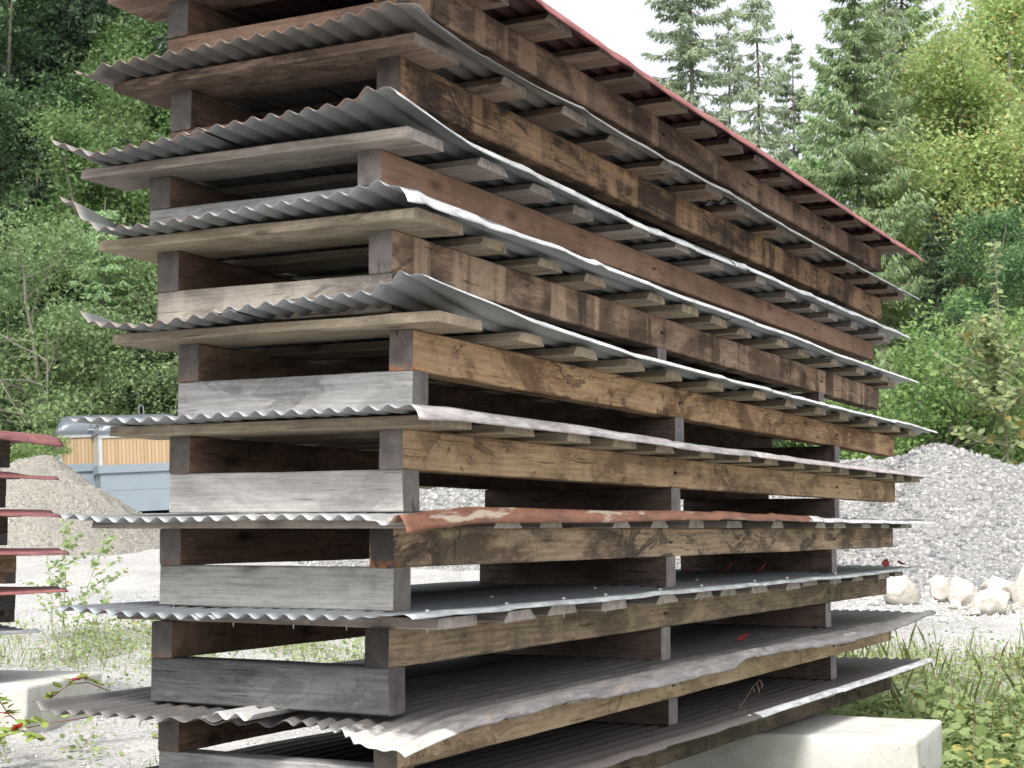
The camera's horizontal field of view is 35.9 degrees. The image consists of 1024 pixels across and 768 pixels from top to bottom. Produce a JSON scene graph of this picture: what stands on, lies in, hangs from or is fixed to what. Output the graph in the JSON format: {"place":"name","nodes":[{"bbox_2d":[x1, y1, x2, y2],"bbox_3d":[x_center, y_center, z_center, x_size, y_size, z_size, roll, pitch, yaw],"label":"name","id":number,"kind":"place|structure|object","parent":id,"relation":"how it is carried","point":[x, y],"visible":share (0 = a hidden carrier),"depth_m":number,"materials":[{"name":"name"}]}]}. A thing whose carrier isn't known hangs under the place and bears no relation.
{"place":"outdoors","nodes":[
{"label":"outdoors","id":0,"kind":"place"},
{"bbox_2d":[0,17,1023,767],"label":"ground","id":1,"kind":"structure","parent":0,"point":[142,573],"depth_m":16.91,"materials":[{"name":"gravel"}]},
{"bbox_2d":[0,206,27,457],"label":"spruce","id":2,"kind":"object","parent":1,"relation":"on","point":[2,213],"visible":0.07,"depth_m":46.43,"materials":[{"name":"green plant"}]},
{"bbox_2d":[0,6,31,395],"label":"spruce","id":3,"kind":"object","parent":1,"relation":"on","point":[14,172],"visible":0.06,"depth_m":57.58,"materials":[{"name":"green plant"}]},
{"bbox_2d":[0,182,41,362],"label":"deciduous tree","id":4,"kind":"object","parent":1,"relation":"on","point":[6,261],"visible":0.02,"depth_m":49.94,"materials":[{"name":"green plant"}]},
{"bbox_2d":[0,721,45,744],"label":"creeper","id":5,"kind":"object","parent":1,"relation":"on","point":[14,729],"visible":1,"depth_m":10.49,"materials":[{"name":"green plant"}]},
{"bbox_2d":[0,252,61,458],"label":"deciduous tree","id":6,"kind":"object","parent":1,"relation":"on","point":[11,320],"visible":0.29,"depth_m":43.16,"materials":[{"name":"green plant"}]},
{"bbox_2d":[0,134,73,458],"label":"spruce","id":7,"kind":"object","parent":1,"relation":"on","point":[39,187],"visible":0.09,"depth_m":48.68,"materials":[{"name":"green plant"}]},
{"bbox_2d":[0,0,77,289],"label":"spruce","id":8,"kind":"object","parent":1,"relation":"on","point":[38,68],"visible":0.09,"depth_m":63.14,"materials":[{"name":"green plant"}]},
{"bbox_2d":[0,72,83,318],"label":"deciduous tree","id":9,"kind":"object","parent":1,"relation":"on","point":[6,111],"visible":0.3,"depth_m":50.38,"materials":[{"name":"green plant"}]},
{"bbox_2d":[10,428,76,462],"bbox_3d":[-11.151,2.146,36.144,2.403,2.245,2.102,-3,-6,26],"label":"shrub","id":10,"kind":"object","parent":1,"relation":"on","point":[18,453],"visible":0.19,"depth_m":36.09,"materials":[{"name":"green plant"}]},
{"bbox_2d":[0,693,90,727],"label":"creeper","id":11,"kind":"object","parent":1,"relation":"on","point":[36,719],"visible":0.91,"depth_m":10.80,"materials":[{"name":"green plant"}]},
{"bbox_2d":[25,344,68,453],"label":"spruce","id":12,"kind":"object","parent":1,"relation":"on","point":[49,387],"visible":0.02,"depth_m":43.62,"materials":[{"name":"green plant"}]},
{"bbox_2d":[0,670,101,737],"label":"concrete block","id":13,"kind":"object","parent":1,"relation":"on","point":[22,690],"depth_m":12.13,"materials":[{"name":"concrete"}]},
{"bbox_2d":[32,397,78,456],"bbox_3d":[-11.442,1.699,39.219,1.768,2.804,1.122,-2,-5,17],"label":"sapling","id":14,"kind":"object","parent":1,"relation":"on","point":[61,417],"visible":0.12,"depth_m":39.30,"materials":[{"name":"green plant"}]},
{"bbox_2d":[0,0,111,251],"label":"deciduous tree","id":15,"kind":"object","parent":1,"relation":"on","point":[17,45],"visible":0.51,"depth_m":59.05,"materials":[{"name":"green plant"}]},
{"bbox_2d":[0,0,127,296],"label":"spruce","id":16,"kind":"object","parent":1,"relation":"on","point":[81,8],"visible":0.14,"depth_m":63.53,"materials":[{"name":"plant"}]},
{"bbox_2d":[19,519,128,639],"bbox_3d":[-4.747,2.079,17.070,1.010,1.352,0.822,-3,-6,27],"label":"sapling","id":17,"kind":"object","parent":1,"relation":"on","point":[61,566],"visible":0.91,"depth_m":17.08,"materials":[{"name":"green plant"}]},
{"bbox_2d":[24,189,124,431],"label":"spruce","id":18,"kind":"object","parent":1,"relation":"on","point":[72,289],"visible":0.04,"depth_m":47.25,"materials":[{"name":"green plant"}]},
{"bbox_2d":[43,672,115,698],"bbox_3d":[-3.089,2.165,11.292,0.570,0.204,0.162,4,-7,-37],"label":"creeper","id":19,"kind":"object","parent":1,"relation":"on","point":[50,695],"visible":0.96,"depth_m":11.30,"materials":[{"name":"green plant"}]},
{"bbox_2d":[0,455,159,556],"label":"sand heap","id":20,"kind":"object","parent":1,"relation":"on","point":[70,491],"visible":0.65,"depth_m":27.78,"materials":[{"name":"gravel"}]},
{"bbox_2d":[1,82,161,349],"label":"deciduous tree","id":21,"kind":"object","parent":1,"relation":"on","point":[124,125],"visible":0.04,"depth_m":54.67,"materials":[{"name":"green plant"}]},
{"bbox_2d":[52,414,110,486],"bbox_3d":[-10.434,1.920,39.062,1.640,2.359,1.398,-2,-4,-20],"label":"waste container","id":22,"kind":"object","parent":1,"relation":"on","point":[80,460],"visible":0.42,"depth_m":38.45,"materials":[{"name":"wood"}]},
{"bbox_2d":[1,1,168,192],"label":"wood","id":23,"kind":"object","parent":1,"relation":"on","point":[112,33],"visible":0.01,"depth_m":75.58,"materials":[{"name":"green plant"}]},
{"bbox_2d":[0,204,173,460],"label":"willow bush","id":24,"kind":"object","parent":1,"relation":"on","point":[62,326],"visible":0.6,"depth_m":40.61,"materials":[{"name":"green plant"}]},
{"bbox_2d":[0,95,174,413],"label":"deciduous tree","id":25,"kind":"object","parent":1,"relation":"on","point":[69,131],"visible":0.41,"depth_m":46.83,"materials":[{"name":"green plant"}]},
{"bbox_2d":[6,11,168,295],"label":"deciduous tree","id":26,"kind":"object","parent":1,"relation":"on","point":[93,66],"visible":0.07,"depth_m":62.21,"materials":[{"name":"green plant"}]},
{"bbox_2d":[56,372,118,416],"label":"sapling","id":27,"kind":"object","parent":1,"relation":"on","point":[107,410],"visible":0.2,"depth_m":40.89,"materials":[{"name":"green plant"}]},
{"bbox_2d":[0,239,178,429],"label":"willow bush","id":28,"kind":"object","parent":1,"relation":"on","point":[173,372],"visible":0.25,"depth_m":42.76,"materials":[{"name":"green plant"}]},
{"bbox_2d":[30,49,171,321],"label":"deciduous tree","id":29,"kind":"object","parent":1,"relation":"on","point":[153,128],"visible":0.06,"depth_m":57.68,"materials":[{"name":"green plant"}]},
{"bbox_2d":[52,197,152,414],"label":"young spruce","id":30,"kind":"object","parent":1,"relation":"on","point":[104,296],"visible":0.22,"depth_m":43.83,"materials":[{"name":"green plant"}]},
{"bbox_2d":[54,6,167,197],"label":"deciduous tree","id":31,"kind":"object","parent":1,"relation":"on","point":[125,46],"visible":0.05,"depth_m":63.46,"materials":[{"name":"green plant"}]},
{"bbox_2d":[70,0,167,56],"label":"deciduous tree","id":32,"kind":"object","parent":1,"relation":"on","point":[140,25],"visible":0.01,"depth_m":63.27,"materials":[{"name":"green plant"}]},
{"bbox_2d":[91,139,153,317],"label":"spruce","id":33,"kind":"object","parent":1,"relation":"on","point":[128,141],"visible":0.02,"depth_m":52.69,"materials":[{"name":"green plant"}]},
{"bbox_2d":[86,22,169,322],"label":"spruce","id":34,"kind":"object","parent":1,"relation":"on","point":[158,42],"visible":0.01,"depth_m":58.66,"materials":[{"name":"green plant"}]},
{"bbox_2d":[91,413,173,510],"bbox_3d":[-8.957,1.884,38.116,2.140,2.359,1.548,-2,-4,-20],"label":"waste container","id":35,"kind":"object","parent":1,"relation":"on","point":[134,473],"visible":0.46,"depth_m":37.43,"materials":[{"name":"metal"}]},
{"bbox_2d":[123,350,158,414],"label":"spruce","id":36,"kind":"object","parent":1,"relation":"on","point":[140,407],"visible":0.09,"depth_m":43.11,"materials":[{"name":"green plant"}]},
{"bbox_2d":[117,388,177,415],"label":"sapling","id":37,"kind":"object","parent":1,"relation":"on","point":[173,412],"visible":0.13,"depth_m":42.10,"materials":[{"name":"green plant"}]},
{"bbox_2d":[126,262,176,413],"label":"spruce","id":38,"kind":"object","parent":1,"relation":"on","point":[149,322],"visible":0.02,"depth_m":49.25,"materials":[{"name":"green plant"}]},
{"bbox_2d":[137,109,170,225],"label":"deciduous tree","id":39,"kind":"object","parent":1,"relation":"on","point":[164,116],"depth_m":56.05,"materials":[{"name":"green plant"}]},
{"bbox_2d":[143,351,178,415],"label":"spruce","id":40,"kind":"object","parent":1,"relation":"on","point":[167,401],"visible":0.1,"depth_m":43.99,"materials":[{"name":"green plant"}]},
{"bbox_2d":[10,430,876,487],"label":"undergrowth","id":41,"kind":"object","parent":1,"relation":"on","point":[782,444],"visible":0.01,"depth_m":45.97,"materials":[{"name":"green plant"}]},
{"bbox_2d":[0,596,1023,767],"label":"ground cover","id":42,"kind":"object","parent":1,"relation":"on","point":[956,754],"visible":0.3,"depth_m":12.21,"materials":[{"name":"green plant"}]},
{"bbox_2d":[0,582,1023,767],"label":"scattered stones","id":43,"kind":"object","parent":1,"relation":"on","point":[875,602],"visible":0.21,"depth_m":18.87,"materials":[{"name":"stone"}]},
{"bbox_2d":[291,443,1023,591],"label":"gravel heap","id":44,"kind":"object","parent":1,"relation":"on","point":[971,505],"visible":0.26,"depth_m":23.41,"materials":[{"name":"gravel"}]},
{"bbox_2d":[639,0,756,138],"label":"spruce","id":45,"kind":"object","parent":1,"relation":"on","point":[687,42],"visible":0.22,"depth_m":50.97,"materials":[{"name":"green plant"}]},
{"bbox_2d":[706,5,779,442],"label":"spruce","id":46,"kind":"object","parent":1,"relation":"on","point":[722,59],"visible":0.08,"depth_m":55.14,"materials":[{"name":"green plant"}]},
{"bbox_2d":[720,0,799,446],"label":"spruce","id":47,"kind":"object","parent":1,"relation":"on","point":[775,141],"visible":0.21,"depth_m":47.90,"materials":[{"name":"green plant"}]},
{"bbox_2d":[761,29,815,173],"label":"spruce","id":48,"kind":"object","parent":1,"relation":"on","point":[791,110],"visible":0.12,"depth_m":54.06,"materials":[{"name":"green plant"}]},
{"bbox_2d":[659,714,941,767],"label":"concrete block","id":49,"kind":"object","parent":1,"relation":"on","point":[824,741],"depth_m":8.81,"materials":[{"name":"concrete"}]},
{"bbox_2d":[146,656,934,767],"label":"roof cover","id":50,"kind":"object","parent":49,"relation":"on","point":[711,718],"visible":0.37,"depth_m":7.37,"materials":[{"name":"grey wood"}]},
{"bbox_2d":[32,609,936,767],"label":"roof cover","id":51,"kind":"object","parent":50,"relation":"on","point":[455,706],"visible":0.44,"depth_m":6.28,"materials":[{"name":"galvanised steel"},{"name":"brown wood"},{"name":"pale wood"}]},
{"bbox_2d":[212,706,300,720],"bbox_3d":[-0.855,1.124,5.433,0.170,0.027,0.361,-2,-6,24],"label":"sheet offcut","id":52,"kind":"object","parent":51,"relation":"on","point":[247,713],"visible":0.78,"depth_m":5.34,"materials":[{"name":"metal"}]},
{"bbox_2d":[57,565,927,715],"bbox_3d":[0.678,1.218,8.476,1.480,0.355,7.170,-3,-6,27],"label":"roof cover","id":53,"kind":"object","parent":51,"relation":"on","point":[441,621],"visible":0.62,"depth_m":5.93,"materials":[{"name":"grey wood"}]},
{"bbox_2d":[60,507,936,611],"bbox_3d":[0.717,0.877,8.533,1.481,0.362,7.254,-3,-6,28],"label":"roof cover","id":54,"kind":"object","parent":53,"relation":"on","point":[526,546],"visible":1,"depth_m":6.09,"materials":[{"name":"beige wood"}]},
{"bbox_2d":[70,404,942,517],"bbox_3d":[0.777,0.565,8.626,1.480,0.349,7.404,-3,-6,28],"label":"roof cover","id":55,"kind":"object","parent":54,"relation":"on","point":[369,458],"visible":1,"depth_m":6.09,"materials":[{"name":"beige wood"}]},
{"bbox_2d":[80,271,937,462],"bbox_3d":[0.780,0.189,8.630,1.481,0.440,7.354,-3,-6,27],"label":"roof cover","id":56,"kind":"object","parent":55,"relation":"on","point":[439,343],"visible":0.99,"depth_m":6.03,"materials":[{"name":"beige wood"}]},
{"bbox_2d":[60,180,919,409],"bbox_3d":[0.656,-0.172,8.569,1.481,0.474,7.205,-3,-6,27],"label":"roof cover","id":57,"kind":"object","parent":56,"relation":"on","point":[315,247],"visible":0.72,"depth_m":5.96,"materials":[{"name":"brown wood"}]},
{"bbox_2d":[51,87,910,360],"bbox_3d":[0.598,-0.468,8.562,1.484,0.402,7.107,-3,-6,27],"label":"roof cover","id":58,"kind":"object","parent":57,"relation":"on","point":[367,137],"visible":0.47,"depth_m":5.91,"materials":[{"name":"brown wood"}]},
{"bbox_2d":[74,1,920,320],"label":"roof cover","id":59,"kind":"object","parent":58,"relation":"on","point":[434,69],"visible":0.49,"depth_m":6.10,"materials":[{"name":"brown wood"}]},
{"bbox_2d":[107,0,923,272],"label":"roof cover","id":60,"kind":"object","parent":59,"relation":"on","point":[543,45],"visible":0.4,"depth_m":6.85,"materials":[{"name":"red painted corrugated steel"},{"name":"brown wood"}]},
{"bbox_2d":[882,558,888,567],"bbox_3d":[2.567,1.229,10.867,0.053,0.055,0.086,13,6,12],"label":"fallen leaf","id":61,"kind":"object","parent":53,"relation":"on","point":[885,562],"visible":1,"depth_m":10.88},
{"bbox_2d":[737,633,748,640],"bbox_3d":[1.255,1.374,8.602,0.073,0.042,0.036,1,-5,-15],"label":"fallen leaf","id":62,"kind":"object","parent":51,"relation":"on","point":[743,637],"visible":1,"depth_m":8.61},
{"bbox_2d":[733,680,762,709],"bbox_3d":[1.234,1.611,8.209,0.073,0.134,0.306,-5,-7,44],"label":"dry twig","id":63,"kind":"object","parent":50,"relation":"on","point":[749,692],"visible":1,"depth_m":8.25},
{"bbox_2d":[778,76,902,446],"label":"spruce","id":64,"kind":"object","parent":1,"relation":"on","point":[813,161],"visible":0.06,"depth_m":50.76,"materials":[{"name":"green plant"}]},
{"bbox_2d":[786,391,935,459],"bbox_3d":[7.631,1.676,33.159,3.432,3.207,3.002,2,-6,-23],"label":"shrub","id":65,"kind":"object","parent":1,"relation":"on","point":[828,401],"visible":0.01,"depth_m":32.44,"materials":[{"name":"green plant"}]},
{"bbox_2d":[783,0,970,456],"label":"spruce","id":66,"kind":"object","parent":1,"relation":"on","point":[842,147],"visible":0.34,"depth_m":41.29,"materials":[{"name":"green plant"}]},
{"bbox_2d":[870,175,914,385],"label":"spruce","id":67,"kind":"object","parent":1,"relation":"on","point":[895,302],"visible":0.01,"depth_m":50.45,"materials":[{"name":"green plant"}]},
{"bbox_2d":[849,0,939,363],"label":"spruce","id":68,"kind":"object","parent":1,"relation":"on","point":[882,14],"visible":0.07,"depth_m":51.11,"materials":[{"name":"green plant"}]},
{"bbox_2d":[883,574,920,604],"bbox_3d":[4.968,2.619,20.152,0.493,0.439,0.418,-1,-5,7],"label":"boulder","id":69,"kind":"object","parent":1,"relation":"on","point":[904,590],"visible":0.77,"depth_m":20.02,"materials":[{"name":"stone"}]},
{"bbox_2d":[842,0,968,307],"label":"spruce","id":70,"kind":"object","parent":1,"relation":"on","point":[925,16],"visible":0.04,"depth_m":56.82,"materials":[{"name":"green plant"}]},
{"bbox_2d":[804,287,1023,464],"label":"shrub","id":71,"kind":"object","parent":1,"relation":"on","point":[941,394],"visible":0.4,"depth_m":30.14,"materials":[{"name":"green plant"}]},
{"bbox_2d":[896,240,934,433],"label":"spruce","id":72,"kind":"object","parent":1,"relation":"on","point":[923,275],"depth_m":48.56,"materials":[{"name":"green plant"}]},
{"bbox_2d":[892,210,976,440],"bbox_3d":[10.393,-0.575,38.710,2.869,7.651,2.822,5,-7,-41],"label":"spruce","id":73,"kind":"object","parent":1,"relation":"on","point":[939,285],"visible":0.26,"depth_m":38.83,"materials":[{"name":"green plant"}]},
{"bbox_2d":[851,2,1023,412],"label":"deciduous tree","id":74,"kind":"object","parent":1,"relation":"on","point":[928,177],"visible":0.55,"depth_m":41.34,"materials":[{"name":"green plant"}]},
{"bbox_2d":[930,575,950,602],"bbox_3d":[5.570,2.661,20.450,0.329,0.378,0.274,-2,-6,19],"label":"boulder","id":75,"kind":"object","parent":1,"relation":"on","point":[939,587],"visible":0.76,"depth_m":20.36,"materials":[{"name":"stone"}]},
{"bbox_2d":[890,386,993,457],"bbox_3d":[9.008,1.675,32.808,3.547,3.314,3.102,3,-6,-31],"label":"shrub","id":76,"kind":"object","parent":1,"relation":"on","point":[944,433],"visible":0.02,"depth_m":32.13,"materials":[{"name":"green plant"}]},
{"bbox_2d":[873,0,1023,344],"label":"deciduous tree","id":77,"kind":"object","parent":1,"relation":"on","point":[996,10],"visible":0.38,"depth_m":43.58,"materials":[{"name":"green plant"}]},
{"bbox_2d":[883,141,1021,347],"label":"deciduous tree","id":78,"kind":"object","parent":1,"relation":"on","point":[906,256],"visible":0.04,"depth_m":46.97,"materials":[{"name":"green plant"}]},
{"bbox_2d":[949,598,960,608],"bbox_3d":[5.524,2.746,19.733,0.147,0.144,0.129,-1,-5,6],"label":"boulder","id":79,"kind":"object","parent":1,"relation":"on","point":[954,602],"visible":0.97,"depth_m":19.70,"materials":[{"name":"stone"}]},
{"bbox_2d":[894,202,1023,449],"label":"deciduous tree","id":80,"kind":"object","parent":1,"relation":"on","point":[1011,268],"visible":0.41,"depth_m":37.28,"materials":[{"name":"green plant"}]},
{"bbox_2d":[931,256,992,441],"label":"spruce","id":81,"kind":"object","parent":1,"relation":"on","point":[975,286],"visible":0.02,"depth_m":40.35,"materials":[{"name":"green plant"}]},
{"bbox_2d":[947,576,977,605],"bbox_3d":[5.755,2.653,20.145,0.338,0.399,0.338,-3,-6,33],"label":"boulder","id":82,"kind":"object","parent":1,"relation":"on","point":[963,592],"visible":0.78,"depth_m":20.05,"materials":[{"name":"stone"}]},
{"bbox_2d":[902,111,1023,413],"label":"deciduous tree","id":83,"kind":"object","parent":1,"relation":"on","point":[947,193],"visible":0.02,"depth_m":45.42,"materials":[{"name":"green plant"}]},
{"bbox_2d":[907,109,1023,413],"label":"deciduous tree","id":84,"kind":"object","parent":1,"relation":"on","point":[957,274],"visible":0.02,"depth_m":44.67,"materials":[{"name":"green plant"}]},
{"bbox_2d":[918,0,1023,212],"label":"deciduous tree","id":85,"kind":"object","parent":1,"relation":"on","point":[1019,85],"visible":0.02,"depth_m":50.32,"materials":[{"name":"green plant"}]},
{"bbox_2d":[972,711,976,767],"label":"dry stalk","id":86,"kind":"object","parent":1,"relation":"on","point":[975,733],"visible":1,"depth_m":8.46,"materials":[{"name":"plant"}]},
{"bbox_2d":[968,607,980,615],"bbox_3d":[5.591,2.751,19.132,0.098,0.101,0.130,4,-6,-36],"label":"boulder","id":87,"kind":"object","parent":1,"relation":"on","point":[974,611],"visible":1,"depth_m":19.10,"materials":[{"name":"stone"}]},
{"bbox_2d":[933,239,1023,464],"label":"sapling","id":88,"kind":"object","parent":1,"relation":"on","point":[1003,396],"visible":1,"depth_m":28.06,"materials":[{"name":"green plant"}]},
{"bbox_2d":[938,104,1023,315],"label":"deciduous tree","id":89,"kind":"object","parent":1,"relation":"on","point":[1018,189],"visible":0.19,"depth_m":40.99,"materials":[{"name":"green plant"}]},
{"bbox_2d":[954,391,1023,465],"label":"shrub","id":90,"kind":"object","parent":1,"relation":"on","point":[1012,413],"visible":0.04,"depth_m":30.88,"materials":[{"name":"green plant"}]},
{"bbox_2d":[970,587,1009,614],"bbox_3d":[5.804,2.647,19.209,0.480,0.356,0.428,-2,-5,17],"label":"boulder","id":91,"kind":"object","parent":1,"relation":"on","point":[990,601],"visible":0.97,"depth_m":19.07,"materials":[{"name":"stone"}]},
{"bbox_2d":[980,576,1012,598],"bbox_3d":[6.358,2.683,20.648,0.452,0.354,0.300,0,-5,-3],"label":"boulder","id":92,"kind":"object","parent":1,"relation":"on","point":[999,583],"visible":0.62,"depth_m":20.59,"materials":[{"name":"stone"}]},
{"bbox_2d":[991,643,1003,712],"bbox_3d":[3.514,2.248,11.389,0.044,0.763,0.121,2,-6,-23],"label":"dry stalk","id":93,"kind":"object","parent":1,"relation":"on","point":[1000,676],"visible":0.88,"depth_m":11.42,"materials":[{"name":"plant"}]},
{"bbox_2d":[1009,602,1021,612],"bbox_3d":[6.145,2.738,19.330,0.126,0.153,0.125,1,-5,-12],"label":"boulder","id":94,"kind":"object","parent":1,"relation":"on","point":[1014,607],"visible":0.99,"depth_m":19.28,"materials":[{"name":"stone"}]},
{"bbox_2d":[1010,565,1023,604],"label":"boulder","id":95,"kind":"object","parent":1,"relation":"on","point":[1017,591],"visible":0.9,"depth_m":20.20,"materials":[{"name":"stone"}]},
{"bbox_2d":[1017,716,1020,766],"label":"dry stalk","id":96,"kind":"object","parent":1,"relation":"on","point":[1019,738],"visible":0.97,"depth_m":9.30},
{"bbox_2d":[0,613,1023,767],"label":"grass","id":97,"kind":"structure","parent":0,"point":[905,650],"depth_m":14.87,"materials":[{"name":"plant"}]},
{"bbox_2d":[542,0,1022,259],"label":"sky","id":98,"kind":"structure","parent":0,"point":[621,25],"materials":[{"name":"white"}]},
{"bbox_3d":[-6.074,2.326,9.287,1.514,0.610,1.210,-2,-6,23],"label":"concrete block","id":99,"kind":"object","parent":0,"visible":0},
{"bbox_2d":[0,624,39,634],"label":"roof cover","id":100,"kind":"object","parent":99,"relation":"on","point":[6,630],"visible":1,"depth_m":12.18,"materials":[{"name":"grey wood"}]},
{"bbox_2d":[0,586,67,622],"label":"roof cover","id":101,"kind":"object","parent":100,"relation":"on","point":[7,602],"visible":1,"depth_m":12.30,"materials":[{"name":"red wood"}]},
{"bbox_2d":[0,548,69,583],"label":"roof cover","id":102,"kind":"object","parent":101,"relation":"on","point":[8,565],"visible":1,"depth_m":12.33,"materials":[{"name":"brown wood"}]},
{"bbox_2d":[0,509,61,544],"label":"roof cover","id":103,"kind":"object","parent":102,"relation":"on","point":[5,514],"visible":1,"depth_m":12.31,"materials":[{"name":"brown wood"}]},
{"bbox_2d":[0,471,58,507],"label":"roof cover","id":104,"kind":"object","parent":103,"relation":"on","point":[4,476],"visible":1,"depth_m":12.30,"materials":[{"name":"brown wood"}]},
{"bbox_2d":[0,431,62,467],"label":"roof cover","id":105,"kind":"object","parent":104,"relation":"on","point":[7,438],"visible":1,"depth_m":12.35,"materials":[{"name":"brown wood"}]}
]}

